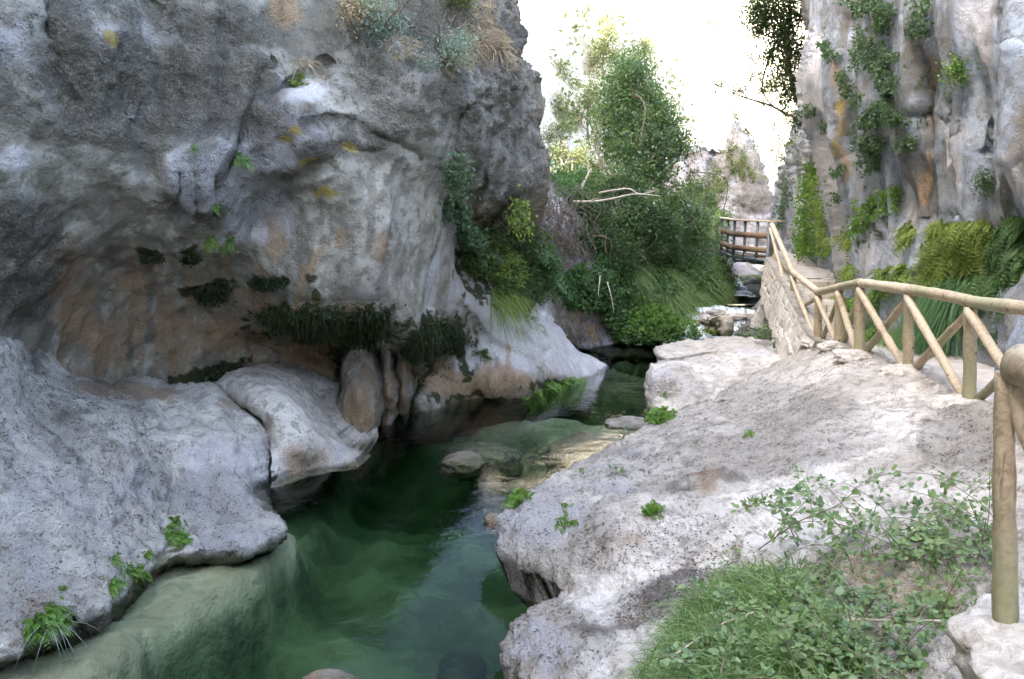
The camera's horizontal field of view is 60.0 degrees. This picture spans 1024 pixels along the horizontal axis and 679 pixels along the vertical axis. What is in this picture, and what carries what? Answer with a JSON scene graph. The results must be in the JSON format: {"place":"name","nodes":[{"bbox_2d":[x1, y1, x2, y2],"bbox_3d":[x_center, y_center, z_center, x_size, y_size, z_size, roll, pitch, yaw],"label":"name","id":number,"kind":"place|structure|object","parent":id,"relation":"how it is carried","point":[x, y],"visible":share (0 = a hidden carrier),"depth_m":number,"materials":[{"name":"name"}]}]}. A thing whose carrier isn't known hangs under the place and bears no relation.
{"place":"outdoors","nodes":[
{"label":"outdoors","id":0,"kind":"place"},
{"bbox_2d":[0,0,608,441],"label":"cliff","id":1,"kind":"structure","parent":0,"point":[112,112],"depth_m":12.37,"materials":[{"name":"stone"}]},
{"bbox_2d":[190,279,233,307],"bbox_3d":[-4.567,-0.680,13.441,0.607,0.494,0.579,-7,11,-38],"label":"moss patch","id":2,"kind":"object","parent":1,"relation":"on","point":[205,295],"visible":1,"depth_m":13.43,"materials":[{"name":"green plant"}]},
{"bbox_2d":[244,275,287,292],"bbox_3d":[-3.618,-0.815,13.033,0.773,0.298,0.232,4,10,25],"label":"moss patch","id":3,"kind":"object","parent":1,"relation":"on","point":[268,284],"visible":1,"depth_m":13.00,"materials":[{"name":"green plant"}]},
{"bbox_2d":[252,301,395,354],"bbox_3d":[-3.078,-0.028,14.211,2.058,1.453,2.745,-3,9,-17],"label":"moss patch","id":4,"kind":"object","parent":1,"relation":"attached to","point":[329,323],"visible":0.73,"depth_m":13.50,"materials":[{"name":"green plant"}]},
{"bbox_2d":[244,295,455,382],"bbox_3d":[-2.754,0.164,15.171,3.399,2.262,4.175,0,9,0],"label":"creeping moss","id":5,"kind":"object","parent":1,"relation":"attached to","point":[334,361],"visible":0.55,"depth_m":14.98,"materials":[{"name":"green plant"}]},
{"bbox_2d":[256,305,468,368],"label":"hanging moss","id":6,"kind":"object","parent":1,"relation":"hanging from","point":[323,336],"visible":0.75,"depth_m":14.00,"materials":[{"name":"green plant"}]},
{"bbox_2d":[330,0,395,37],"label":"shrub","id":7,"kind":"object","parent":1,"relation":"on","point":[350,7],"visible":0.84,"depth_m":12.24,"materials":[{"name":"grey plant"}]},
{"bbox_2d":[347,0,430,66],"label":"shrub","id":8,"kind":"object","parent":1,"relation":"on","point":[381,23],"visible":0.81,"depth_m":12.53,"materials":[{"name":"green plant"}]},
{"bbox_2d":[379,349,399,430],"bbox_3d":[-2.171,0.684,15.829,0.525,1.802,2.194,0,9,0],"label":"rock column","id":9,"kind":"object","parent":1,"relation":"attached to","point":[390,383],"visible":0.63,"depth_m":15.22,"materials":[{"name":"stone"}]},
{"bbox_2d":[379,31,422,64],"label":"dry grass tuft","id":10,"kind":"object","parent":1,"relation":"on","point":[400,52],"visible":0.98,"depth_m":12.63,"materials":[{"name":"plant"}]},
{"bbox_2d":[395,354,417,424],"bbox_3d":[-1.990,0.630,16.447,0.494,1.973,2.432,0,9,0],"label":"rock column","id":11,"kind":"object","parent":1,"relation":"attached to","point":[406,380],"visible":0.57,"depth_m":15.78,"materials":[{"name":"stone"}]},
{"bbox_2d":[398,315,473,364],"bbox_3d":[-1.506,-0.020,15.718,1.009,1.158,2.992,2,9,14],"label":"moss patch","id":12,"kind":"object","parent":1,"relation":"on","point":[448,346],"visible":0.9,"depth_m":15.53,"materials":[{"name":"green plant"}]},
{"bbox_2d":[410,9,493,81],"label":"shrub","id":13,"kind":"object","parent":1,"relation":"on","point":[460,42],"visible":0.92,"depth_m":12.73,"materials":[{"name":"green plant"}]},
{"bbox_2d":[434,150,520,267],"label":"climbing plant","id":14,"kind":"object","parent":1,"relation":"attached to","point":[464,228],"visible":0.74,"depth_m":14.34,"materials":[{"name":"green plant"}]},
{"bbox_2d":[470,25,517,64],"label":"dry grass tuft","id":15,"kind":"object","parent":1,"relation":"on","point":[503,49],"visible":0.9,"depth_m":13.80,"materials":[{"name":"plant"}]},
{"bbox_2d":[466,184,537,290],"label":"climbing plant","id":16,"kind":"object","parent":1,"relation":"attached to","point":[514,219],"visible":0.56,"depth_m":16.54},
{"bbox_2d":[457,222,565,304],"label":"climbing plant","id":17,"kind":"object","parent":1,"relation":"attached to","point":[515,243],"visible":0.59,"depth_m":18.03,"materials":[{"name":"green plant"}]},
{"bbox_2d":[486,282,546,360],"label":"hanging grass","id":18,"kind":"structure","parent":1,"relation":"hanging from","point":[507,299],"depth_m":17.39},
{"bbox_2d":[522,241,569,305],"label":"fern","id":19,"kind":"object","parent":1,"relation":"attached to","point":[552,270],"visible":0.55,"depth_m":20.51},
{"bbox_2d":[542,377,594,416],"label":"fern","id":20,"kind":"object","parent":1,"relation":"attached to","point":[552,387],"visible":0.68,"depth_m":18.72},
{"bbox_2d":[0,284,760,678],"bbox_3d":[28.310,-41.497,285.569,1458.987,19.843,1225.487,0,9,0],"label":"riverbed","id":21,"kind":"structure","parent":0,"point":[382,562],"depth_m":11.22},
{"bbox_2d":[0,335,287,668],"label":"rock ledge","id":22,"kind":"object","parent":21,"relation":"on","point":[96,475],"visible":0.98,"depth_m":10.10,"materials":[{"name":"stone"}]},
{"bbox_2d":[22,596,77,651],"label":"fern","id":23,"kind":"object","parent":22,"relation":"on","point":[53,616],"visible":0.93,"depth_m":7.75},
{"bbox_2d":[120,561,153,583],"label":"fern","id":24,"kind":"object","parent":22,"relation":"on","point":[138,573],"visible":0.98,"depth_m":9.06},
{"bbox_2d":[162,516,196,572],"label":"fern","id":25,"kind":"object","parent":22,"relation":"on","point":[179,538],"visible":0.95,"depth_m":9.97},
{"bbox_2d":[215,363,377,487],"bbox_3d":[-3.373,1.214,14.294,2.520,1.464,3.865,-6,11,-34],"label":"cracked boulder","id":26,"kind":"object","parent":22,"relation":"on","point":[311,431],"visible":0.91,"depth_m":13.29,"materials":[{"name":"stone"}]},
{"bbox_2d":[437,651,486,678],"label":"submerged stone","id":27,"kind":"object","parent":21,"relation":"on","point":[464,665],"visible":1,"depth_m":9.70,"materials":[{"name":"stone"}]},
{"bbox_2d":[437,441,523,483],"bbox_3d":[-0.523,2.087,15.087,1.467,0.631,1.302,0,9,0],"label":"submerged stone","id":28,"kind":"object","parent":21,"relation":"on","point":[503,465],"visible":0.85,"depth_m":14.67,"materials":[{"name":"stone"}]},
{"bbox_2d":[541,431,628,477],"bbox_3d":[1.373,2.000,14.852,1.780,0.841,1.665,0,9,0],"label":"submerged stone","id":29,"kind":"object","parent":21,"relation":"on","point":[564,453],"visible":0.4,"depth_m":14.47,"materials":[{"name":"stone"}]},
{"bbox_2d":[643,335,781,420],"bbox_3d":[4.555,1.069,18.434,3.342,1.814,7.510,2,9,14],"label":"grey boulder","id":30,"kind":"object","parent":21,"relation":"on","point":[685,372],"visible":0.46,"depth_m":17.21,"materials":[{"name":"stone"}]},
{"bbox_2d":[494,348,1023,678],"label":"rock slab","id":31,"kind":"object","parent":21,"relation":"on","point":[827,415],"visible":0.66,"depth_m":8.19,"materials":[{"name":"stone"}]},
{"bbox_2d":[503,487,533,509],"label":"sprig","id":32,"kind":"object","parent":31,"relation":"on","point":[517,494],"visible":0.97,"depth_m":9.53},
{"bbox_2d":[643,405,676,424],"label":"fern","id":33,"kind":"object","parent":31,"relation":"on","point":[662,417],"visible":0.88,"depth_m":13.91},
{"bbox_2d":[588,505,761,630],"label":"leaf litter","id":34,"kind":"object","parent":31,"relation":"on","point":[650,596],"visible":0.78,"depth_m":7.19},
{"bbox_2d":[649,587,799,674],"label":"bramble","id":35,"kind":"object","parent":31,"relation":"on","point":[666,659],"visible":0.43,"depth_m":5.49,"materials":[{"name":"plant"}]},
{"bbox_2d":[677,546,775,610],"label":"bramble","id":36,"kind":"object","parent":31,"relation":"on","point":[700,584],"visible":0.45,"depth_m":6.51,"materials":[{"name":"plant"}]},
{"bbox_2d":[609,546,901,678],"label":"grass","id":37,"kind":"structure","parent":31,"relation":"on","point":[702,604],"depth_m":5.84,"materials":[{"name":"plant"}]},
{"bbox_2d":[729,493,798,546],"bbox_3d":[1.965,1.410,6.806,0.588,0.501,0.305,0,9,0],"label":"bramble cane","id":38,"kind":"object","parent":31,"relation":"on","point":[755,500],"visible":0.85,"depth_m":6.81,"materials":[{"name":"green plant"}]},
{"bbox_2d":[711,566,872,632],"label":"bramble","id":39,"kind":"object","parent":31,"relation":"on","point":[794,596],"visible":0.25,"depth_m":6.01,"materials":[{"name":"plant"}]},
{"bbox_2d":[708,610,898,678],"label":"bramble","id":40,"kind":"object","parent":31,"relation":"on","point":[782,636],"visible":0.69,"depth_m":5.10,"materials":[{"name":"plant"}]},
{"bbox_2d":[708,556,904,661],"bbox_3d":[2.014,1.646,5.625,1.439,0.504,0.990,4,10,24],"label":"bramble","id":41,"kind":"object","parent":31,"relation":"on","point":[863,600],"visible":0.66,"depth_m":5.63,"materials":[{"name":"plant"}]},
{"bbox_2d":[770,483,845,531],"bbox_3d":[2.298,1.319,6.675,0.593,0.432,0.565,0,9,0],"label":"bramble cane","id":42,"kind":"object","parent":31,"relation":"on","point":[797,488],"visible":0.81,"depth_m":6.70,"materials":[{"name":"green plant"}]},
{"bbox_2d":[778,506,883,586],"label":"bramble","id":43,"kind":"object","parent":31,"relation":"on","point":[850,522],"visible":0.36,"depth_m":6.45,"materials":[{"name":"plant"}]},
{"bbox_2d":[816,340,850,352],"bbox_3d":[5.423,0.122,14.710,0.701,0.205,0.610,0,9,0],"label":"concrete footing","id":44,"kind":"object","parent":31,"relation":"on","point":[827,346],"visible":0.66,"depth_m":14.53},
{"bbox_2d":[832,348,884,362],"bbox_3d":[5.229,0.237,13.325,0.790,0.199,0.670,0,9,0],"label":"concrete footing","id":45,"kind":"object","parent":31,"relation":"on","point":[846,355],"visible":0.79,"depth_m":13.11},
{"bbox_2d":[753,465,966,575],"bbox_3d":[2.546,1.479,6.459,1.291,1.064,1.127,5,10,31],"label":"bramble","id":46,"kind":"object","parent":31,"relation":"on","point":[811,525],"visible":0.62,"depth_m":6.42,"materials":[{"name":"plant"}]},
{"bbox_2d":[788,583,941,678],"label":"bramble","id":47,"kind":"object","parent":31,"relation":"on","point":[916,664],"visible":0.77,"depth_m":4.87,"materials":[{"name":"plant"}]},
{"bbox_2d":[758,464,971,549],"bbox_3d":[2.445,1.347,6.441,1.572,0.980,0.691,6,11,35],"label":"bramble cane","id":48,"kind":"object","parent":31,"relation":"on","point":[895,474],"visible":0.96,"depth_m":6.39,"materials":[{"name":"green plant"}]},
{"bbox_2d":[782,533,967,634],"bbox_3d":[2.490,1.707,5.859,1.083,0.810,2.058,0,9,0],"label":"dry grass tuft","id":49,"kind":"object","parent":31,"relation":"on","point":[874,584],"visible":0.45,"depth_m":5.82,"materials":[{"name":"plant"}]},
{"bbox_2d":[772,485,989,593],"bbox_3d":[2.515,1.387,5.983,1.094,0.644,1.437,-8,12,-42],"label":"bramble","id":50,"kind":"object","parent":31,"relation":"on","point":[900,555],"visible":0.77,"depth_m":5.90,"materials":[{"name":"plant"}]},
{"bbox_2d":[827,556,979,644],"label":"bramble","id":51,"kind":"object","parent":31,"relation":"on","point":[932,599],"visible":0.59,"depth_m":5.11,"materials":[{"name":"plant"}]},
{"bbox_2d":[876,363,932,377],"bbox_3d":[5.093,0.466,11.470,0.767,0.293,0.695,0,9,0],"label":"concrete footing","id":52,"kind":"object","parent":31,"relation":"on","point":[896,370],"visible":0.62,"depth_m":11.29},
{"bbox_2d":[868,467,992,583],"bbox_3d":[2.948,1.202,5.901,1.172,0.994,1.194,0,9,0],"label":"bramble","id":53,"kind":"object","parent":31,"relation":"on","point":[944,532],"visible":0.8,"depth_m":5.85,"materials":[{"name":"plant"}]},
{"bbox_2d":[923,393,993,409],"bbox_3d":[4.939,0.748,9.548,0.925,0.282,0.709,0,9,0],"label":"concrete footing","id":54,"kind":"object","parent":31,"relation":"on","point":[940,401],"visible":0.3,"depth_m":9.54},
{"bbox_2d":[946,594,1023,678],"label":"rock","id":55,"kind":"object","parent":31,"relation":"on","point":[986,645],"visible":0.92,"depth_m":3.53,"materials":[{"name":"stone"}]},
{"bbox_2d":[254,366,659,437],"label":"water","id":56,"kind":"structure","parent":0,"point":[596,381],"depth_m":18.36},
{"bbox_2d":[302,668,360,678],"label":"submerged stone","id":57,"kind":"object","parent":56,"relation":"in","point":[329,673],"visible":1,"depth_m":7.18,"materials":[{"name":"stone"}]},
{"bbox_2d":[335,344,395,432],"bbox_3d":[-2.574,0.742,15.590,0.988,1.983,2.472,0,9,0],"label":"rock column","id":58,"kind":"object","parent":56,"relation":"in","point":[359,403],"visible":0.59,"depth_m":14.65,"materials":[{"name":"stone"}]},
{"bbox_2d":[441,450,484,473],"bbox_3d":[-0.746,1.897,13.581,0.674,0.250,0.728,0,9,0],"label":"submerged stone","id":59,"kind":"object","parent":56,"relation":"in","point":[465,462],"visible":1,"depth_m":13.35,"materials":[{"name":"stone"}]},
{"bbox_2d":[604,416,645,430],"bbox_3d":[2.003,1.484,15.570,0.760,0.195,0.695,0,9,0],"label":"submerged stone","id":60,"kind":"object","parent":56,"relation":"in","point":[635,423],"visible":0.82,"depth_m":15.37,"materials":[{"name":"stone"}]},
{"bbox_2d":[552,293,611,367],"bbox_3d":[1.110,-0.350,24.160,2.784,2.622,4.765,8,12,42],"label":"rock foot","id":61,"kind":"object","parent":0,"point":[558,310],"visible":0.23,"depth_m":23.45,"materials":[{"name":"stone"}]},
{"bbox_2d":[517,0,710,188],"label":"hillside","id":62,"kind":"structure","parent":0,"point":[543,22],"depth_m":45.70,"materials":[{"name":"white"}]},
{"bbox_2d":[567,65,608,139],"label":"sunlit tree","id":63,"kind":"object","parent":62,"relation":"on","point":[587,100],"visible":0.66,"depth_m":40.66,"materials":[{"name":"green plant"}]},
{"bbox_2d":[579,17,627,95],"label":"sunlit tree","id":64,"kind":"object","parent":62,"relation":"on","point":[604,46],"visible":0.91,"depth_m":44.17,"materials":[{"name":"green plant"}]},
{"bbox_2d":[549,1,709,177],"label":"scrub","id":65,"kind":"object","parent":62,"relation":"on","point":[575,26],"visible":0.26,"depth_m":43.15,"materials":[{"name":"green plant"}]},
{"bbox_2d":[540,166,737,361],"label":"earth bank","id":66,"kind":"structure","parent":0,"point":[578,336],"depth_m":24.01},
{"bbox_2d":[541,185,605,268],"bbox_3d":[1.475,-2.767,22.749,1.915,2.397,1.337,0,9,0],"label":"root tangle","id":67,"kind":"object","parent":66,"relation":"hanging from","point":[559,223],"visible":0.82,"depth_m":22.66,"materials":[{"name":"grey plant"}]},
{"bbox_2d":[540,106,610,180],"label":"yellow shrub","id":68,"kind":"object","parent":66,"relation":"on","point":[576,156],"visible":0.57,"depth_m":30.36,"materials":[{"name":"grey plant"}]},
{"bbox_2d":[560,178,693,283],"bbox_3d":[3.377,-3.034,25.246,5.430,3.051,2.363,-6,10,-33],"label":"dark bush","id":69,"kind":"object","parent":66,"relation":"on","point":[625,254],"visible":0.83,"depth_m":24.62,"materials":[{"name":"green plant"}]},
{"bbox_2d":[572,30,714,221],"bbox_3d":[3.546,-5.746,27.572,4.278,7.858,4.096,8,12,43],"label":"leaning tree","id":70,"kind":"object","parent":66,"relation":"on","point":[648,105],"visible":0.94,"depth_m":27.21,"materials":[{"name":"green plant"}]},
{"bbox_2d":[550,159,741,345],"bbox_3d":[4.435,-3.011,28.848,5.448,5.587,14.526,4,9,23],"label":"bank creeper","id":71,"kind":"object","parent":66,"relation":"on","point":[591,295],"visible":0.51,"depth_m":24.44,"materials":[{"name":"plant"}]},
{"bbox_2d":[582,151,727,269],"bbox_3d":[4.746,-3.654,26.854,5.939,3.933,3.269,-7,11,-37],"label":"bushy tree","id":72,"kind":"object","parent":66,"relation":"on","point":[674,223],"visible":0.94,"depth_m":26.02,"materials":[{"name":"green plant"}]},
{"bbox_2d":[620,296,700,342],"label":"bush","id":73,"kind":"object","parent":66,"relation":"on","point":[653,311],"visible":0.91,"depth_m":24.51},
{"bbox_2d":[620,254,714,331],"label":"reeds","id":74,"kind":"object","parent":66,"relation":"on","point":[682,304],"visible":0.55,"depth_m":25.65,"materials":[{"name":"green plant"}]},
{"bbox_2d":[656,252,744,313],"bbox_3d":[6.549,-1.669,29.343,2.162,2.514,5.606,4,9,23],"label":"reeds","id":75,"kind":"object","parent":66,"relation":"on","point":[721,275],"visible":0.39,"depth_m":28.89,"materials":[{"name":"green plant"}]},
{"bbox_2d":[677,167,744,251],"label":"shrub","id":76,"kind":"object","parent":66,"relation":"on","point":[688,186],"visible":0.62,"depth_m":31.17,"materials":[{"name":"green plant"}]},
{"bbox_2d":[681,305,754,339],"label":"cascade water","id":77,"kind":"structure","parent":0,"point":[739,323],"depth_m":25.84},
{"bbox_2d":[704,315,733,336],"bbox_3d":[5.709,-0.368,24.423,0.830,0.625,0.706,0,9,0],"label":"stream stone","id":78,"kind":"object","parent":77,"relation":"on","point":[721,323],"visible":0.81,"depth_m":24.16,"materials":[{"name":"stone"}]},
{"bbox_2d":[663,121,773,283],"bbox_3d":[9.357,-5.646,40.749,5.648,8.745,19.102,2,9,15],"label":"rock fin","id":79,"kind":"object","parent":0,"point":[754,200],"visible":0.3,"depth_m":38.10,"materials":[{"name":"stone"}]},
{"bbox_2d":[674,141,766,233],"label":"scrub","id":80,"kind":"object","parent":79,"relation":"on","point":[741,174],"visible":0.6,"depth_m":38.60,"materials":[{"name":"green plant"}]},
{"bbox_2d":[669,0,807,194],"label":"valley side","id":81,"kind":"structure","parent":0,"point":[715,129],"depth_m":99.21,"materials":[{"name":"white"}]},
{"bbox_2d":[735,290,771,339],"bbox_3d":[7.071,-0.240,22.797,2.832,2.069,15.656,2,9,15],"label":"rock bank","id":82,"kind":"object","parent":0,"point":[747,321],"visible":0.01,"depth_m":25.05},
{"bbox_2d":[718,217,785,264],"bbox_3d":[8.169,-2.150,28.087,2.662,3.357,4.728,0,9,0],"label":"footbridge","id":83,"kind":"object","parent":82,"relation":"on","point":[756,258],"visible":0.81,"depth_m":27.13,"materials":[{"name":"wood"}]},
{"bbox_2d":[759,257,831,359],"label":"retaining wall","id":84,"kind":"structure","parent":82,"relation":"on","point":[784,317],"depth_m":19.06,"materials":[{"name":"stone"}]},
{"bbox_2d":[786,278,854,331],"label":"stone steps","id":85,"kind":"structure","parent":82,"relation":"on","point":[827,302],"depth_m":19.59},
{"bbox_2d":[723,246,834,278],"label":"path","id":86,"kind":"structure","parent":0,"point":[808,269],"depth_m":23.57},
{"bbox_2d":[765,112,834,273],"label":"gorge wall","id":87,"kind":"structure","parent":0,"point":[803,153],"depth_m":26.24,"materials":[{"name":"stone"}]},
{"bbox_2d":[699,11,802,171],"bbox_3d":[7.119,-7.734,26.478,3.039,5.416,6.201,2,9,11],"label":"thin bough","id":88,"kind":"object","parent":87,"relation":"attached to","point":[741,91],"visible":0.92,"depth_m":24.67,"materials":[{"name":"brown plant"}]},
{"bbox_2d":[772,167,794,231],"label":"creeper","id":89,"kind":"object","parent":87,"relation":"attached to","point":[780,209],"visible":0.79,"depth_m":27.73,"materials":[{"name":"green plant"}]},
{"bbox_2d":[787,156,830,263],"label":"creeper","id":90,"kind":"object","parent":87,"relation":"attached to","point":[803,242],"visible":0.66,"depth_m":23.57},
{"bbox_2d":[795,0,1023,370],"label":"gorge wall","id":91,"kind":"structure","parent":0,"point":[959,135],"depth_m":13.35,"materials":[{"name":"stone"}]},
{"bbox_2d":[727,0,807,144],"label":"overhanging tree","id":92,"kind":"object","parent":91,"relation":"on","point":[761,11],"visible":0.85,"depth_m":21.16,"materials":[{"name":"green plant"}]},
{"bbox_2d":[804,164,831,256],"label":"creeper","id":93,"kind":"object","parent":91,"relation":"attached to","point":[816,202],"visible":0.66,"depth_m":20.23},
{"bbox_2d":[820,234,851,261],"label":"fern","id":94,"kind":"object","parent":91,"relation":"attached to","point":[847,244],"visible":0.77,"depth_m":18.73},
{"bbox_2d":[845,107,886,177],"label":"ivy","id":95,"kind":"object","parent":91,"relation":"attached to","point":[865,145],"visible":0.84,"depth_m":15.20,"materials":[{"name":"green plant"}]},
{"bbox_2d":[846,18,891,79],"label":"ivy","id":96,"kind":"object","parent":91,"relation":"attached to","point":[865,52],"visible":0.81,"depth_m":15.05,"materials":[{"name":"green plant"}]},
{"bbox_2d":[840,186,904,243],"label":"ivy","id":97,"kind":"object","parent":91,"relation":"attached to","point":[870,205],"visible":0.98,"depth_m":15.85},
{"bbox_2d":[864,264,897,300],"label":"fern","id":98,"kind":"object","parent":91,"relation":"attached to","point":[882,277],"visible":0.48,"depth_m":14.79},
{"bbox_2d":[832,0,934,41],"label":"ivy","id":99,"kind":"object","parent":91,"relation":"attached to","point":[883,13],"visible":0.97,"depth_m":13.93,"materials":[{"name":"green plant"}]},
{"bbox_2d":[872,45,935,131],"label":"ivy","id":100,"kind":"object","parent":91,"relation":"attached to","point":[883,78],"visible":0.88,"depth_m":13.82,"materials":[{"name":"green plant"}]},
{"bbox_2d":[885,262,922,299],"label":"fern","id":101,"kind":"object","parent":91,"relation":"attached to","point":[902,273],"visible":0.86,"depth_m":14.05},
{"bbox_2d":[890,220,918,257],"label":"fern","id":102,"kind":"object","parent":91,"relation":"attached to","point":[905,234],"visible":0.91,"depth_m":14.11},
{"bbox_2d":[890,131,919,154],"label":"creeper tuft","id":103,"kind":"object","parent":91,"relation":"attached to","point":[907,143],"visible":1,"depth_m":13.63,"materials":[{"name":"green plant"}]},
{"bbox_2d":[880,270,985,361],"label":"hanging grass","id":104,"kind":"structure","parent":91,"relation":"hanging from","point":[932,314],"depth_m":12.92,"materials":[{"name":"plant"}]},
{"bbox_2d":[912,218,974,287],"bbox_3d":[6.467,-1.100,13.228,0.742,1.478,1.642,0,9,0],"label":"fern curtain","id":105,"kind":"object","parent":91,"relation":"attached to","point":[933,256],"visible":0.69,"depth_m":13.23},
{"bbox_2d":[934,43,980,106],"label":"shrub","id":106,"kind":"object","parent":91,"relation":"on","point":[957,72],"visible":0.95,"depth_m":11.89,"materials":[{"name":"green plant"}]},
{"bbox_2d":[941,218,997,279],"bbox_3d":[6.390,-1.175,12.336,0.688,1.145,1.377,0,9,0],"label":"fern curtain","id":107,"kind":"object","parent":91,"relation":"attached to","point":[964,242],"visible":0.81,"depth_m":12.18,"materials":[{"name":"plant"}]},
{"bbox_2d":[961,162,1003,202],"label":"shrub","id":108,"kind":"object","parent":91,"relation":"on","point":[982,182],"visible":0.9,"depth_m":11.70,"materials":[{"name":"green plant"}]},
{"bbox_2d":[958,213,1023,317],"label":"fern curtain","id":109,"kind":"object","parent":91,"relation":"attached to","point":[1006,265],"visible":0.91,"depth_m":11.56,"materials":[{"name":"plant"}]},
{"bbox_2d":[848,339,993,397],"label":"path","id":110,"kind":"structure","parent":0,"point":[985,375],"depth_m":11.51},
{"bbox_2d":[769,222,1023,623],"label":"log railing","id":111,"kind":"object","parent":110,"relation":"on","point":[1005,384],"visible":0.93,"depth_m":9.40,"materials":[{"name":"wood"}]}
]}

